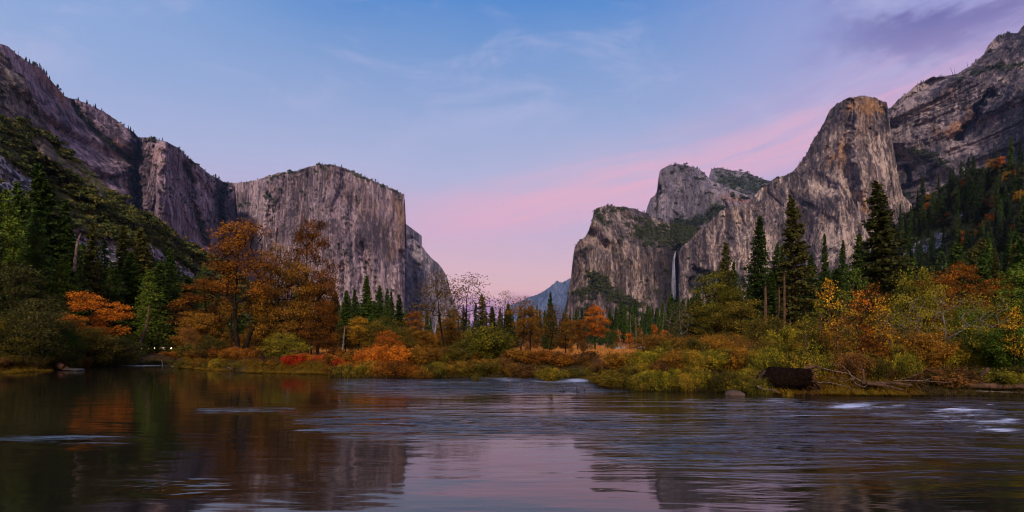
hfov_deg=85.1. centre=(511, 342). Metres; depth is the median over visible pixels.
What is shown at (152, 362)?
bank shrub
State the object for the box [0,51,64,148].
cliff
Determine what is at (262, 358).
leaning stem
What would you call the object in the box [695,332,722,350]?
bank shrub
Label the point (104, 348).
bank shrub
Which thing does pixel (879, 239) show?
pine tree
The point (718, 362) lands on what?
bank shrub
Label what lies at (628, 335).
sapling tree
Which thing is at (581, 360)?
bank shrub
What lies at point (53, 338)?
bank shrub
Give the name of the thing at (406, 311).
conifer tree
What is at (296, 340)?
tree
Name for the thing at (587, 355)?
bank shrub
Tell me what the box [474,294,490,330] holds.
pine tree
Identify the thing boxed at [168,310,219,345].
maple tree
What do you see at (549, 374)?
willow shrub
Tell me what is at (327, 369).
bank shrub
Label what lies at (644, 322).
conifer tree
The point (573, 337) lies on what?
tree
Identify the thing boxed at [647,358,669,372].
bank shrub
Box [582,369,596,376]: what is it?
bank shrub
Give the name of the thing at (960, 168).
fir tree
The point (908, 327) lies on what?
bank shrub
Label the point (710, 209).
ledge brush
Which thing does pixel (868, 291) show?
sapling tree
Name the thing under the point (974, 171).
fir tree
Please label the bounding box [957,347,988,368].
bank shrub
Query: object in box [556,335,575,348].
tree
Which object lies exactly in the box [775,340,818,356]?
bank shrub
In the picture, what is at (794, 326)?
bank shrub
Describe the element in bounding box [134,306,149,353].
leaning stem
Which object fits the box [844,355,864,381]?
driftwood branch
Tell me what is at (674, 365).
bank shrub
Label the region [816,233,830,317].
fir tree
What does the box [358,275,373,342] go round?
conifer tree
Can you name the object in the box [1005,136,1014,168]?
fir tree
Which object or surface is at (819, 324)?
sapling tree
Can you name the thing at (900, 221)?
fir tree
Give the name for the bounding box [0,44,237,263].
cliff
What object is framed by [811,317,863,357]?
sapling tree
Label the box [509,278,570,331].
ridge
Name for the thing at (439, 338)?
tree
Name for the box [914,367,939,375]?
bank shrub
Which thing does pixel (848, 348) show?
bank shrub
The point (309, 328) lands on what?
tree
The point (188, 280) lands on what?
conifer tree
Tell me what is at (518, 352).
bank shrub
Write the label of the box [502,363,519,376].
bank shrub
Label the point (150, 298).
conifer tree
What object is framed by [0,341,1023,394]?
ground
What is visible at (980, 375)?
bank shrub
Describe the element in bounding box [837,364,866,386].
driftwood branch
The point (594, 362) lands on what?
bank shrub
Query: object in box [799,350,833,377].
bank shrub
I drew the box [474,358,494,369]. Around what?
bank shrub
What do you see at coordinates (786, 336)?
thicket shrub
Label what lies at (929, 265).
conifer tree
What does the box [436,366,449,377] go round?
bank shrub
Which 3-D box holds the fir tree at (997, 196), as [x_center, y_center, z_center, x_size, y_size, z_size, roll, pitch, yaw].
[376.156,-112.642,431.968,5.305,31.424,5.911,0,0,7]
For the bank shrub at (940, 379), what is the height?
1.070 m
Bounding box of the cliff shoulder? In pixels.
[405,224,460,332]
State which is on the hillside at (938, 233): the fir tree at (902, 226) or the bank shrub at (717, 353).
the fir tree at (902, 226)
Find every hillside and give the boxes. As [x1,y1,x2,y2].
[0,118,248,312]
[870,163,1023,273]
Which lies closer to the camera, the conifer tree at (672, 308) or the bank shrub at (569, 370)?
the bank shrub at (569, 370)
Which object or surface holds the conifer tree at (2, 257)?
on the ground at (161, 357)
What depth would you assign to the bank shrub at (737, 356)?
31.79 m
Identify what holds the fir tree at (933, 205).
on the hillside at (938, 233)
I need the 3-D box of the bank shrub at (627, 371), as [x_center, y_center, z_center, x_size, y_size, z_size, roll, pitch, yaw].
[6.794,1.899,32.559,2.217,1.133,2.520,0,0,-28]
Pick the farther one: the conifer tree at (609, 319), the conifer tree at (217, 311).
the conifer tree at (609, 319)
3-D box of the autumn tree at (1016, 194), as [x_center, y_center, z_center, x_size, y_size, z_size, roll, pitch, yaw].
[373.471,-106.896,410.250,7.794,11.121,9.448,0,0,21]
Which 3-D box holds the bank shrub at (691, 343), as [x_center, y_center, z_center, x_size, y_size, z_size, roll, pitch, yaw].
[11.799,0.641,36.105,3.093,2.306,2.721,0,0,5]
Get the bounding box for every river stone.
[70,368,84,370]
[943,425,976,429]
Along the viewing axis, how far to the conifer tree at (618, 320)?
275.66 m
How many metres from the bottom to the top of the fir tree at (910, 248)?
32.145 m
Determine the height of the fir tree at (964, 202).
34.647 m
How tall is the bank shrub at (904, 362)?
2.140 m
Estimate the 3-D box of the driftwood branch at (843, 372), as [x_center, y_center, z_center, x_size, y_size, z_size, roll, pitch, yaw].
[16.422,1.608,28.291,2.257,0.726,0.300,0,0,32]
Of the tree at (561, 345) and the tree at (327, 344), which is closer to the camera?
the tree at (327, 344)
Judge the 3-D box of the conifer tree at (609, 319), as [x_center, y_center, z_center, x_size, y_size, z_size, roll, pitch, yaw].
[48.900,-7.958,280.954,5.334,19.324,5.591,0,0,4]
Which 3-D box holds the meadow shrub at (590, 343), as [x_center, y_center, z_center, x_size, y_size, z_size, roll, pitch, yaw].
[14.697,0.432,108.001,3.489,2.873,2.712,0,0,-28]
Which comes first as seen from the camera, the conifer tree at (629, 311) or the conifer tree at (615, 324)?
the conifer tree at (615, 324)
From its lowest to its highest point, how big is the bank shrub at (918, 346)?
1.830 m
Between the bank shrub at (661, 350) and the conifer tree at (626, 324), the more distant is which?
the conifer tree at (626, 324)
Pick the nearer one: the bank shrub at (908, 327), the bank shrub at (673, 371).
the bank shrub at (673, 371)
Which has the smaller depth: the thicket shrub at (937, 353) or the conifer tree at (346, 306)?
the thicket shrub at (937, 353)
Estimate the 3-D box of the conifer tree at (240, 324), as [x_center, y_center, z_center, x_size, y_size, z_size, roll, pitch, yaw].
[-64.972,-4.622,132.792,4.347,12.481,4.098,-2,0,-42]
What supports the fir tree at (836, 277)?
on the ground at (161, 357)
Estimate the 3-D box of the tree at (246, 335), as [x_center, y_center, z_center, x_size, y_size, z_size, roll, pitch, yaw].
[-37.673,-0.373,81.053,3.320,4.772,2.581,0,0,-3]
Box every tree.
[0,186,10,320]
[0,188,40,333]
[0,262,75,333]
[0,314,49,357]
[3,182,34,297]
[3,296,76,363]
[12,163,96,323]
[16,210,65,332]
[35,320,88,365]
[46,255,97,353]
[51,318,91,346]
[54,198,81,289]
[54,290,137,352]
[56,327,123,364]
[65,269,97,325]
[73,242,83,275]
[77,221,108,324]
[77,243,94,293]
[88,333,150,366]
[92,240,121,313]
[94,261,141,353]
[112,251,161,353]
[113,226,139,311]
[123,227,174,347]
[129,269,178,353]
[132,261,178,353]
[162,266,191,351]
[163,246,181,324]
[164,276,243,342]
[165,331,183,347]
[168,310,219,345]
[175,276,203,334]
[177,325,199,346]
[186,329,201,347]
[187,335,230,359]
[199,261,209,347]
[200,217,280,347]
[204,324,229,348]
[208,294,221,346]
[214,327,232,349]
[218,270,243,346]
[218,294,233,345]
[218,331,233,348]
[231,297,247,340]
[232,332,249,345]
[234,329,273,349]
[237,274,286,346]
[242,242,321,349]
[243,325,260,348]
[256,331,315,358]
[271,217,342,353]
[282,324,295,351]
[287,293,301,341]
[287,327,313,353]
[291,321,329,354]
[292,267,342,355]
[320,333,331,351]
[324,292,343,330]
[333,326,361,350]
[333,330,344,349]
[336,289,351,347]
[345,315,375,350]
[348,289,362,346]
[352,323,372,350]
[355,316,407,350]
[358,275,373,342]
[367,328,388,347]
[369,285,384,334]
[372,330,404,349]
[382,288,394,335]
[383,325,401,335]
[386,326,419,348]
[389,291,396,328]
[391,294,406,335]
[399,309,427,348]
[403,307,407,331]
[405,326,424,348]
[410,270,471,346]
[410,329,437,349]
[425,309,428,332]
[425,330,438,350]
[428,319,433,333]
[436,329,450,348]
[437,316,465,346]
[443,272,500,338]
[460,309,464,332]
[471,304,477,329]
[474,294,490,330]
[487,306,499,332]
[492,340,516,357]
[493,291,517,350]
[497,309,501,332]
[502,303,520,347]
[503,294,539,349]
[513,307,545,350]
[516,328,529,347]
[526,330,543,348]
[528,304,573,349]
[533,305,538,344]
[541,292,557,350]
[548,338,555,349]
[549,318,580,352]
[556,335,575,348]
[567,340,573,352]
[568,318,589,348]
[574,309,578,344]
[578,308,585,334]
[579,338,587,351]
[582,303,611,348]
[584,303,591,340]
[587,313,593,342]
[596,319,602,345]
[604,308,612,343]
[611,306,622,344]
[612,311,617,336]
[612,330,622,344]
[618,302,625,336]
[620,305,628,345]
[624,333,633,347]
[627,304,631,337]
[627,308,636,341]
[633,301,639,343]
[637,313,644,344]
[637,327,643,343]
[642,313,646,338]
[645,305,649,332]
[645,308,653,338]
[651,308,654,331]
[651,324,658,338]
[653,308,656,323]
[654,306,660,335]
[657,302,703,335]
[659,301,665,333]
[662,297,673,336]
[664,294,674,329]
[668,304,724,338]
[674,296,682,336]
[678,268,751,339]
[703,289,711,336]
[706,297,769,341]
[711,242,742,334]
[730,260,740,338]
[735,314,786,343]
[739,214,776,329]
[754,271,786,328]
[767,242,780,310]
[771,194,830,330]
[773,246,788,325]
[792,315,825,357]
[799,254,826,328]
[806,299,834,355]
[811,278,845,341]
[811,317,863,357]
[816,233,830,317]
[818,267,849,329]
[832,288,858,341]
[833,268,875,337]
[835,302,941,344]
[836,239,850,310]
[839,289,878,340]
[843,233,872,327]
[844,180,921,327]
[850,282,895,346]
[862,296,899,348]
[878,264,955,338]
[883,284,1023,344]
[896,253,918,321]
[897,204,903,226]
[897,214,903,238]
[900,220,904,238]
[904,214,906,233]
[905,225,914,252]
[905,242,911,256]
[907,206,911,226]
[908,274,960,337]
[910,210,915,235]
[911,256,915,274]
[912,265,920,296]
[914,237,918,255]
[916,212,921,234]
[916,244,922,267]
[917,177,925,210]
[920,202,926,234]
[920,239,924,259]
[920,255,924,266]
[921,262,948,341]
[922,260,1000,336]
[925,247,933,274]
[929,192,936,222]
[930,233,936,264]
[932,252,954,336]
[935,254,954,338]
[937,174,940,193]
[939,228,945,252]
[939,302,1006,340]
[946,188,951,208]
[947,169,953,192]
[947,242,965,297]
[952,170,954,186]
[953,185,960,214]
[954,211,963,242]
[956,248,970,338]
[959,161,962,176]
[960,184,968,218]
[960,245,979,335]
[960,273,1020,332]
[963,157,971,180]
[963,225,970,253]
[970,155,977,178]
[970,234,974,247]
[970,249,999,329]
[975,181,986,217]
[975,237,986,281]
[979,220,985,248]
[980,167,987,196]
[981,259,1023,331]
[983,213,994,222]
[985,159,997,168]
[985,237,998,303]
[986,168,992,188]
[988,196,1003,206]
[988,232,997,254]
[990,248,1012,331]
[992,149,997,175]
[992,156,1006,167]
[993,177,1002,210]
[993,210,996,233]
[993,211,1005,253]
[995,170,1003,201]
[996,196,1007,235]
[998,252,1004,274]
[998,307,1023,365]
[1000,243,1011,274]
[1001,171,1010,180]
[1001,239,1023,324]
[1002,185,1008,218]
[1003,227,1012,258]
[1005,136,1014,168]
[1006,243,1016,287]
[1008,172,1016,204]
[1008,231,1020,267]
[1012,189,1023,203]
[1015,161,1021,189]
[1015,245,1023,301]
[1016,141,1023,167]
[1017,194,1023,235]
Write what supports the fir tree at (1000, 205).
on the hillside at (938, 233)
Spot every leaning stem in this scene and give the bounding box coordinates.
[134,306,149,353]
[241,328,254,348]
[259,351,272,368]
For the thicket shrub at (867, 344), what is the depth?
32.66 m
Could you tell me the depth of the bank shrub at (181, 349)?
60.11 m
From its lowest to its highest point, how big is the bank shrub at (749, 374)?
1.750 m
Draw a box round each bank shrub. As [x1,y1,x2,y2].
[0,334,22,356]
[0,354,23,367]
[0,356,13,367]
[1,329,47,358]
[29,325,75,354]
[34,353,69,367]
[65,354,84,367]
[90,332,123,355]
[98,328,137,353]
[110,331,136,354]
[146,360,167,363]
[158,350,180,357]
[169,342,198,357]
[171,359,190,367]
[178,348,201,357]
[185,360,210,366]
[190,349,207,357]
[198,361,210,368]
[204,346,226,358]
[207,358,224,368]
[210,351,231,358]
[212,362,233,368]
[215,346,244,359]
[229,348,254,360]
[229,359,244,368]
[248,344,268,359]
[258,359,279,364]
[263,349,296,359]
[270,355,285,363]
[280,355,291,365]
[284,352,309,366]
[289,352,314,362]
[319,361,343,375]
[321,344,347,366]
[322,351,347,363]
[327,364,358,376]
[332,357,348,367]
[337,360,365,376]
[339,347,362,365]
[352,345,374,365]
[354,358,375,376]
[364,360,385,376]
[367,345,389,364]
[372,361,397,376]
[373,345,399,363]
[381,358,405,377]
[384,343,412,362]
[389,359,416,377]
[398,363,423,377]
[403,348,418,364]
[409,344,437,366]
[412,365,434,377]
[421,360,452,377]
[428,345,450,362]
[435,343,459,363]
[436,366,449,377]
[440,360,473,375]
[446,346,480,362]
[452,360,468,376]
[455,358,481,374]
[464,353,482,359]
[465,358,493,376]
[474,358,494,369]
[488,358,505,373]
[494,355,513,373]
[499,350,522,361]
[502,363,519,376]
[503,348,538,361]
[507,361,546,377]
[520,351,547,365]
[523,364,552,374]
[524,349,556,363]
[544,351,577,366]
[547,350,563,362]
[564,367,582,377]
[571,352,595,364]
[572,367,587,375]
[579,349,603,364]
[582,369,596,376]
[586,356,601,369]
[586,372,596,381]
[590,361,609,372]
[593,367,618,382]
[599,349,640,369]
[599,370,628,387]
[608,366,644,382]
[623,361,650,372]
[624,348,660,364]
[625,332,678,353]
[625,363,657,373]
[625,372,656,390]
[633,370,655,379]
[637,331,688,351]
[637,369,670,389]
[643,368,679,390]
[645,334,700,349]
[647,345,683,359]
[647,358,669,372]
[655,336,697,351]
[659,348,694,368]
[663,358,690,372]
[663,368,687,377]
[665,339,699,351]
[668,371,700,391]
[671,335,717,353]
[673,348,713,370]
[674,365,715,378]
[685,368,718,389]
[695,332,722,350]
[695,351,714,369]
[699,348,725,367]
[701,337,751,352]
[701,372,721,389]
[705,333,739,340]
[705,350,732,371]
[705,369,737,391]
[712,331,750,347]
[716,375,752,392]
[719,346,757,372]
[720,369,742,385]
[721,347,737,369]
[728,348,765,367]
[732,337,758,347]
[735,366,761,380]
[736,322,783,344]
[738,366,760,385]
[743,333,778,351]
[743,350,776,371]
[744,374,774,395]
[749,336,781,350]
[757,324,802,339]
[759,346,788,356]
[765,347,787,366]
[769,342,800,361]
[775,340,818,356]
[775,349,820,378]
[785,321,814,334]
[788,340,839,357]
[791,325,843,341]
[797,386,818,395]
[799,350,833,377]
[807,321,860,337]
[822,350,839,376]
[824,340,871,359]
[824,351,848,378]
[837,350,878,380]
[856,349,893,358]
[859,354,898,381]
[871,318,916,333]
[876,342,895,364]
[877,320,925,332]
[883,351,927,387]
[884,342,920,362]
[884,365,927,385]
[891,343,935,366]
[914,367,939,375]
[915,371,952,379]
[921,368,977,388]
[938,364,978,380]
[940,341,974,367]
[940,343,961,368]
[948,341,974,367]
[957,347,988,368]
[960,371,989,389]
[963,366,994,382]
[976,368,1021,389]
[986,371,1023,390]
[1000,364,1023,380]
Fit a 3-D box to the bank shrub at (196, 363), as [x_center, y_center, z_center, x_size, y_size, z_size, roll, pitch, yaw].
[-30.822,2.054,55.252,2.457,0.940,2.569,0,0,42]
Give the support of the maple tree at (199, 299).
on the ground at (161, 357)
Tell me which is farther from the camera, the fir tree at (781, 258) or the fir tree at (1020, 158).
the fir tree at (1020, 158)
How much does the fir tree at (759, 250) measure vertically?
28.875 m
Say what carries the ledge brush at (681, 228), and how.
on the cliff at (608, 255)
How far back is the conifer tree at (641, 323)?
269.88 m
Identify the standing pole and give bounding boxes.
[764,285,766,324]
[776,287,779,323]
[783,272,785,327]
[789,293,790,327]
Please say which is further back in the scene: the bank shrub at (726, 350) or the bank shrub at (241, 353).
the bank shrub at (241, 353)
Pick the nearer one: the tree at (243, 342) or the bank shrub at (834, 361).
the bank shrub at (834, 361)
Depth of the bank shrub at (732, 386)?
29.12 m
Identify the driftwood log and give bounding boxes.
[860,381,912,385]
[866,381,904,390]
[948,382,1023,388]
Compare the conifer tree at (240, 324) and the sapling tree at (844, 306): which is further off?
the conifer tree at (240, 324)
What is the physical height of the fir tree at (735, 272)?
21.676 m
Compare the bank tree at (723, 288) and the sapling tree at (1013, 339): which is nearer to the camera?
the sapling tree at (1013, 339)
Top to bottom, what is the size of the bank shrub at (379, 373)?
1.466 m
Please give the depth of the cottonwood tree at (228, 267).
55.85 m
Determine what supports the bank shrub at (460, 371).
on the ground at (161, 357)
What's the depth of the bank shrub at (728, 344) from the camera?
35.86 m
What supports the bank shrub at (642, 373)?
on the ground at (161, 357)
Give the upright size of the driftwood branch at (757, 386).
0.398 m
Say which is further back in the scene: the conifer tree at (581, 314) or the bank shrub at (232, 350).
the conifer tree at (581, 314)
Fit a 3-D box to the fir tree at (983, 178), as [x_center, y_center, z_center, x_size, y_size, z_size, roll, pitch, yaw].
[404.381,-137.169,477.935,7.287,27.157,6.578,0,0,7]
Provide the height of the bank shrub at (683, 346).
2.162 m
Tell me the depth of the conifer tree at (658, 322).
239.99 m
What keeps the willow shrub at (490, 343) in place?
on the ground at (161, 357)
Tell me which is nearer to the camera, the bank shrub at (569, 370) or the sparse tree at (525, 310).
the bank shrub at (569, 370)
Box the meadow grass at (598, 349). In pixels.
[309,345,641,360]
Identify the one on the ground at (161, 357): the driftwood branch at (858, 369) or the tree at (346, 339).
the tree at (346, 339)
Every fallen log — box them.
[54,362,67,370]
[751,357,823,391]
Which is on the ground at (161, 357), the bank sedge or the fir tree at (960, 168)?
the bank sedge
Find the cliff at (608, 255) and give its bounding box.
[564,205,699,342]
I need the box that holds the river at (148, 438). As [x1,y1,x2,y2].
[0,364,1023,511]
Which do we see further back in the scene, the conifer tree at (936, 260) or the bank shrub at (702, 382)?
the conifer tree at (936, 260)
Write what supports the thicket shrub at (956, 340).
on the ground at (161, 357)
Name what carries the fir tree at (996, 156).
on the hillside at (938, 233)
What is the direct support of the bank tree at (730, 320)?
on the ground at (161, 357)
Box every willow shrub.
[452,333,478,359]
[455,321,517,359]
[532,366,573,380]
[952,325,1017,369]
[960,320,1023,369]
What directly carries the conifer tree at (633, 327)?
on the ground at (161, 357)
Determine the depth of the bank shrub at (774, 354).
30.88 m
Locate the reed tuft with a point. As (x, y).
(474, 377)
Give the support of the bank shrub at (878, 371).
on the ground at (161, 357)
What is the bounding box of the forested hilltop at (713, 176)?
[709,168,767,195]
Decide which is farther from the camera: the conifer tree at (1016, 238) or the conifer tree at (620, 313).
the conifer tree at (620, 313)
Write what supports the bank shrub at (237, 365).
on the ground at (161, 357)
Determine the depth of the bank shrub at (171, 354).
61.81 m
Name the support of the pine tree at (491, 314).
on the ground at (161, 357)
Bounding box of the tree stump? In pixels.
[980,367,988,381]
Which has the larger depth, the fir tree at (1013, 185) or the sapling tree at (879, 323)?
the fir tree at (1013, 185)
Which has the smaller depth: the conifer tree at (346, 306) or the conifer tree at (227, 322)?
the conifer tree at (227, 322)
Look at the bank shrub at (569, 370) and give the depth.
40.47 m
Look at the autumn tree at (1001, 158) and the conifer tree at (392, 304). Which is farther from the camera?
the autumn tree at (1001, 158)
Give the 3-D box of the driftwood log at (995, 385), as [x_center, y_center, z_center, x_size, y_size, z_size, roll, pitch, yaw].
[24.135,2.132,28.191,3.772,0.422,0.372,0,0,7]
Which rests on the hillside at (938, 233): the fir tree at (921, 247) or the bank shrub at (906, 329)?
the fir tree at (921, 247)
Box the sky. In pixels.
[0,0,1023,325]
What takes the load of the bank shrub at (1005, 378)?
on the ground at (161, 357)
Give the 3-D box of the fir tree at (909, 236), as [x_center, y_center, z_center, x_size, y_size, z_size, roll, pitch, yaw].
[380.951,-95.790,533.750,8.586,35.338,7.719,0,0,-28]
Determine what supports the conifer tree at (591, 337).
on the ground at (161, 357)
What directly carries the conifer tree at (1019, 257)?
on the ground at (161, 357)
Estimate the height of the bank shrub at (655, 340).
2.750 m
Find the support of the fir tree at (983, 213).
on the hillside at (938, 233)
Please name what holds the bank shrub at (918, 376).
on the ground at (161, 357)
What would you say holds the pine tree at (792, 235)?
on the ground at (161, 357)
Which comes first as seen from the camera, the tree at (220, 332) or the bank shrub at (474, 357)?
the bank shrub at (474, 357)
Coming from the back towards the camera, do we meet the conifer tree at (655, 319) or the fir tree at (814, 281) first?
the conifer tree at (655, 319)
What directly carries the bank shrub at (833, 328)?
on the ground at (161, 357)
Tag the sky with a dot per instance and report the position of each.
(501, 127)
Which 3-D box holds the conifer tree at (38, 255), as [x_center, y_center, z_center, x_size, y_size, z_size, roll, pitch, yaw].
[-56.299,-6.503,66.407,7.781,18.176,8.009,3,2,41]
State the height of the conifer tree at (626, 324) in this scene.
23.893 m
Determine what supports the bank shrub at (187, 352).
on the ground at (161, 357)
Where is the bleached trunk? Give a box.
[73,233,80,272]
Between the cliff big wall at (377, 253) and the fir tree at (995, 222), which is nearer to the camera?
the fir tree at (995, 222)
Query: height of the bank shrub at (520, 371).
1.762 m
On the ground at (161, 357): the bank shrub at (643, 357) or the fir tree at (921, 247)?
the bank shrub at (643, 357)
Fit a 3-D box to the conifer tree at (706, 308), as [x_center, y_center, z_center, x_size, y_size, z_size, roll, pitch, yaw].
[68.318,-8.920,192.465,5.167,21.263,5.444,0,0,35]
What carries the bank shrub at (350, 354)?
on the ground at (161, 357)
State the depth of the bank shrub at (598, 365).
35.04 m
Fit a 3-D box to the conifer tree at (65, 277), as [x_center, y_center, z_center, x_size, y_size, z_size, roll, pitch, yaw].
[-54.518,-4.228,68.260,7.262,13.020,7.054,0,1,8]
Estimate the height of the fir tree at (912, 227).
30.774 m
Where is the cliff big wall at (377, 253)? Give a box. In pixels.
[229,164,406,320]
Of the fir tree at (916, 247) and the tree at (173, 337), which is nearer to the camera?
the tree at (173, 337)
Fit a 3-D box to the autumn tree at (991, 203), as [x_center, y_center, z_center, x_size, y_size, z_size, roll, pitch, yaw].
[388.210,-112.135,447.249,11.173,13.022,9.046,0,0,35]
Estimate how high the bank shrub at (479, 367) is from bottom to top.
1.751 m
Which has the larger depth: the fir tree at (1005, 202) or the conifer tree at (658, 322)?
the fir tree at (1005, 202)
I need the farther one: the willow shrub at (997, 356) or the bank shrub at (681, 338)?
the bank shrub at (681, 338)
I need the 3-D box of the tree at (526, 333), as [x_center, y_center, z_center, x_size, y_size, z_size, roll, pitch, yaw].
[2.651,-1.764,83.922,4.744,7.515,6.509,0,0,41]
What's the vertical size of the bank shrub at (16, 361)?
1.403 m
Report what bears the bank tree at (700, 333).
on the ground at (161, 357)
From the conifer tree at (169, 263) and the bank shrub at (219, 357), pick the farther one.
the conifer tree at (169, 263)
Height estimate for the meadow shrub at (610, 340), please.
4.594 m
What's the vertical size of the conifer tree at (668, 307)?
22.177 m
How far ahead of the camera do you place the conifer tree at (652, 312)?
353.99 m
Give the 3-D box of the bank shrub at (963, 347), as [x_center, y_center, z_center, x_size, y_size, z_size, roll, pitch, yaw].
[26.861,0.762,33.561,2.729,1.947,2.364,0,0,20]
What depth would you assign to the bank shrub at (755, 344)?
36.14 m
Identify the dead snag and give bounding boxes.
[341,326,344,348]
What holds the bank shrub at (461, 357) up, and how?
on the ground at (161, 357)
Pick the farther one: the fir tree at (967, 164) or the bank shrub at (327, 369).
the fir tree at (967, 164)
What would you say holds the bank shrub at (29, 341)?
on the ground at (161, 357)
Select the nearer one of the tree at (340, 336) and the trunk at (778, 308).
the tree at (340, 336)
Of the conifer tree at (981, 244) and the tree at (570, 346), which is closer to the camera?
the tree at (570, 346)
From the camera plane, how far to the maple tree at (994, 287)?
63.48 m
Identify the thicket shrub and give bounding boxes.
[756,322,802,345]
[792,329,845,349]
[825,333,900,360]
[866,322,923,345]
[891,327,962,368]
[943,334,967,344]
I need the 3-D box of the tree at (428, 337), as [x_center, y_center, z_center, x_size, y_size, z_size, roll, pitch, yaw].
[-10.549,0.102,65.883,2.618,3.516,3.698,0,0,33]
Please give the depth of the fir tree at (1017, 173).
421.25 m
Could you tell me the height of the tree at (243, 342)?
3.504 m
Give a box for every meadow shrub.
[586,338,595,348]
[603,329,619,348]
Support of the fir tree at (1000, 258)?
on the hillside at (938, 233)
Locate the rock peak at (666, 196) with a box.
[646,164,752,226]
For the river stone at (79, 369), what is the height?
0.256 m
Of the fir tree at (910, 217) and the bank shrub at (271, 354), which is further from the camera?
the fir tree at (910, 217)
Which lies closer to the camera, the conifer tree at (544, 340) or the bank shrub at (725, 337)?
the bank shrub at (725, 337)
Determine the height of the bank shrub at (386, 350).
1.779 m
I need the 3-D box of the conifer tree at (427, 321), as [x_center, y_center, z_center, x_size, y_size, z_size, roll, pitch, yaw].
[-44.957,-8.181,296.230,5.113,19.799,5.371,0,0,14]
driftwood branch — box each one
[756,385,778,392]
[823,368,861,381]
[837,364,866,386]
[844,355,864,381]
[893,380,946,382]
[976,390,1023,392]
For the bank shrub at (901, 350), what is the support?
on the ground at (161, 357)
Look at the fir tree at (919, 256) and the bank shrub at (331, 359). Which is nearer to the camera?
the bank shrub at (331, 359)
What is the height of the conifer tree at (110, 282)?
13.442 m
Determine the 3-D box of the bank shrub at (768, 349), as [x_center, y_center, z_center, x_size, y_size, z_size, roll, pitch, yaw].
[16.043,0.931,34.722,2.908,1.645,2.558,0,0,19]
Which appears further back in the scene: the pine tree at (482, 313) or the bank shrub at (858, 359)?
the pine tree at (482, 313)
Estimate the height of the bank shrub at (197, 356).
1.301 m
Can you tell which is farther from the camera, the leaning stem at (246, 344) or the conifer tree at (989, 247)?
the conifer tree at (989, 247)
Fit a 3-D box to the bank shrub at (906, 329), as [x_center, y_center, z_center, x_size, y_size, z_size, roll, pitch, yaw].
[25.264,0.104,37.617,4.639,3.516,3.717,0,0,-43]
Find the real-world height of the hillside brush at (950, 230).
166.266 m
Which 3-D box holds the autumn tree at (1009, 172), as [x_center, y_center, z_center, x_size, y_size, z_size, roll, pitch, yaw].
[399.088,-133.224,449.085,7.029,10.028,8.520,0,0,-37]
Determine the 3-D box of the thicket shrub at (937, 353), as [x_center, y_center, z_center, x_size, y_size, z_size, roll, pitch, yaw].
[24.426,0.411,33.222,3.811,2.736,4.400,0,0,33]
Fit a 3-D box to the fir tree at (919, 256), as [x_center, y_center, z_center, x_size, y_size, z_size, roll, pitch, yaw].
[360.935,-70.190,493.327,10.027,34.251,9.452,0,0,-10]
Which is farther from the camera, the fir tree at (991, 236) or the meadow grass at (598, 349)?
the fir tree at (991, 236)
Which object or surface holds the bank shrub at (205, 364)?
on the ground at (161, 357)
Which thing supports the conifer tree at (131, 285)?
on the ground at (161, 357)
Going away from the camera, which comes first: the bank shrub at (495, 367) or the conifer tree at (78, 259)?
the bank shrub at (495, 367)
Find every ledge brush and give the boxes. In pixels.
[0,75,48,135]
[47,100,227,241]
[237,163,400,307]
[566,206,701,314]
[655,162,749,225]
[680,106,890,304]
[713,167,769,196]
[888,31,1023,197]
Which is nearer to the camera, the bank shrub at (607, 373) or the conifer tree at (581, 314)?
the bank shrub at (607, 373)
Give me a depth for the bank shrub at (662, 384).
30.20 m
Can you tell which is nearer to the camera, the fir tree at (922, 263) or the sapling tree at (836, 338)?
the sapling tree at (836, 338)
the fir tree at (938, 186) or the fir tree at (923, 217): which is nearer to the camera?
the fir tree at (923, 217)
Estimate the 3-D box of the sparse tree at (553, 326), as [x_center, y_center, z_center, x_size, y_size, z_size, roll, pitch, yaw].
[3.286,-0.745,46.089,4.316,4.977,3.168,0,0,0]
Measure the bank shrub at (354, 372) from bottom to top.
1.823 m
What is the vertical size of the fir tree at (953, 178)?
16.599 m
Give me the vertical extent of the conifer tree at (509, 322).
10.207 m
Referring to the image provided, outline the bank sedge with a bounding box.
[0,356,932,395]
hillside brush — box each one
[0,114,273,336]
[862,162,1023,281]
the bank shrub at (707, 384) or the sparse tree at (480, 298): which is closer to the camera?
the bank shrub at (707, 384)
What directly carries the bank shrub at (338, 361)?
on the ground at (161, 357)
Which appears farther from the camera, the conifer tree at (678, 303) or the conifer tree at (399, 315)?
the conifer tree at (678, 303)
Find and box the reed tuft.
[470,373,480,380]
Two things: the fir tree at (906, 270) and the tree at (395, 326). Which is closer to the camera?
the tree at (395, 326)
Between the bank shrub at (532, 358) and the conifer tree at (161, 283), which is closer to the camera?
the bank shrub at (532, 358)
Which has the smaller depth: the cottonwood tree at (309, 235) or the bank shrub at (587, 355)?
the bank shrub at (587, 355)
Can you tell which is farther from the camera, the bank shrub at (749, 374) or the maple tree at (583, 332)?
the maple tree at (583, 332)
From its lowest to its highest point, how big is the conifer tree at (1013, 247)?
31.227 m

